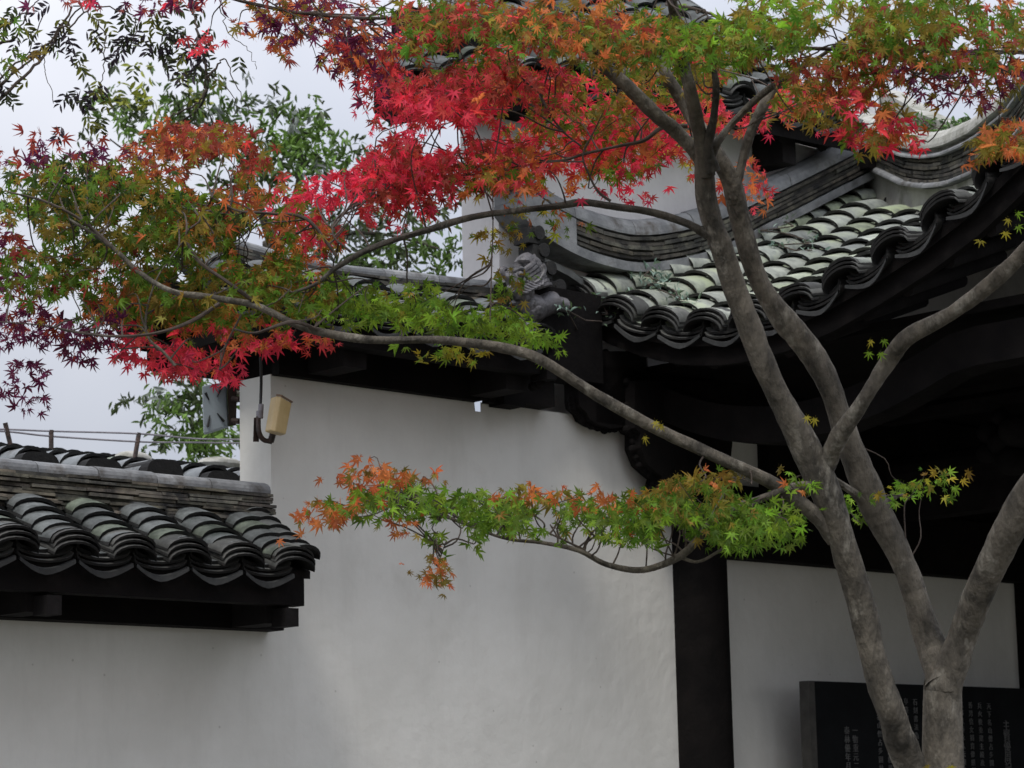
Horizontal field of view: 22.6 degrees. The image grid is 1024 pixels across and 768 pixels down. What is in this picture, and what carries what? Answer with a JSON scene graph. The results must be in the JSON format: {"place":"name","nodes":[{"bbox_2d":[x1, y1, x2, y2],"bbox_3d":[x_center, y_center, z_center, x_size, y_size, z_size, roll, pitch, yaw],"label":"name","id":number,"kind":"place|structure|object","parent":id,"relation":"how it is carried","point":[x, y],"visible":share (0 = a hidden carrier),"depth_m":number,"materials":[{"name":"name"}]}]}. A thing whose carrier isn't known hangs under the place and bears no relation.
{"place":"outdoors","nodes":[
{"label":"outdoors","id":0,"kind":"place"},
{"bbox_2d":[0,0,1023,461],"label":"sky","id":1,"kind":"structure","parent":0,"point":[81,399],"materials":[{"name":"white"}]},
{"label":"ground","id":2,"kind":"structure","parent":0,"visible":0},
{"bbox_2d":[0,442,239,480],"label":"side house","id":3,"kind":"structure","parent":2,"relation":"on","point":[227,468],"depth_m":11.33,"materials":[{"name":"tile"}]},
{"bbox_2d":[0,422,239,457],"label":"wire rail","id":4,"kind":"object","parent":3,"relation":"on","point":[51,436],"visible":0.91,"depth_m":11.69,"materials":[{"name":"metal"}]},
{"bbox_2d":[0,0,256,146],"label":"locust tree","id":5,"kind":"object","parent":2,"relation":"on","point":[173,40],"visible":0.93,"depth_m":9.50,"materials":[{"name":"green plant"}]},
{"bbox_2d":[0,458,320,767],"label":"courtyard wall","id":6,"kind":"structure","parent":2,"relation":"on","point":[144,615],"depth_m":9.47,"materials":[{"name":"paint"}]},
{"bbox_2d":[76,57,462,462],"bbox_3d":[-1.294,1.000,14.151,2.302,6.114,1.606,-1,-10,0],"label":"evergreen tree","id":7,"kind":"object","parent":2,"relation":"on","point":[295,142],"visible":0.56,"depth_m":14.37,"materials":[{"name":"green plant"}]},
{"bbox_2d":[92,236,678,767],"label":"courtyard wall","id":8,"kind":"structure","parent":2,"relation":"on","point":[512,654],"depth_m":10.76,"materials":[{"name":"paint"}]},
{"bbox_2d":[202,381,239,434],"bbox_3d":[-1.161,0.088,10.370,0.192,0.241,0.093,8,-14,-43],"label":"antenna panel","id":9,"kind":"object","parent":8,"relation":"attached to","point":[219,410],"visible":0.85,"depth_m":10.37,"materials":[{"name":"grey metal"}]},
{"bbox_2d":[253,356,292,443],"bbox_3d":[-0.943,0.064,10.056,0.160,0.332,0.151,-1,-10,0],"label":"floodlight","id":10,"kind":"object","parent":8,"relation":"attached to","point":[278,415],"visible":1,"depth_m":10.03,"materials":[{"name":"beige plastic"}]},
{"bbox_2d":[0,0,1023,767],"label":"maple tree","id":11,"kind":"object","parent":2,"relation":"on","point":[402,170],"visible":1,"depth_m":7.39,"materials":[{"name":"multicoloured plant"}]},
{"bbox_2d":[374,0,1023,413],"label":"temple hall","id":12,"kind":"structure","parent":2,"relation":"on","point":[804,174],"depth_m":12.01,"materials":[{"name":"paint"}]},
{"bbox_2d":[522,77,1023,767],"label":"gate pavilion","id":13,"kind":"structure","parent":2,"relation":"on","point":[758,637],"depth_m":11.71,"materials":[{"name":"grey ceramic"}]},
{"bbox_2d":[554,292,615,329],"bbox_3d":[0.348,-0.278,11.338,0.261,0.297,0.516,-3,-10,8],"label":"roof fern","id":14,"kind":"object","parent":13,"relation":"on","point":[569,311],"visible":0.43,"depth_m":11.22,"materials":[{"name":"green plant"}]},
{"bbox_2d":[626,258,701,306],"bbox_3d":[0.653,-0.468,11.575,0.256,0.380,0.767,2,-10,-16],"label":"roof fern","id":15,"kind":"object","parent":13,"relation":"on","point":[669,292],"visible":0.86,"depth_m":11.59,"materials":[{"name":"green plant"}]},
{"bbox_2d":[758,213,830,250],"bbox_3d":[1.303,-0.718,12.273,0.245,0.402,0.845,0,-10,-9],"label":"roof fern","id":16,"kind":"object","parent":13,"relation":"on","point":[782,244],"visible":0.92,"depth_m":12.11,"materials":[{"name":"green plant"}]},
{"bbox_2d":[897,104,970,131],"bbox_3d":[2.092,-1.292,12.128,0.209,0.499,1.575,0,-10,-8],"label":"roof weed","id":17,"kind":"object","parent":13,"relation":"on","point":[947,125],"visible":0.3,"depth_m":12.36,"materials":[{"name":"green plant"}]},
{"bbox_2d":[799,681,1023,767],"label":"stone tablet","id":18,"kind":"object","parent":2,"relation":"on","point":[840,724],"visible":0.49,"depth_m":12.10,"materials":[{"name":"stone"}]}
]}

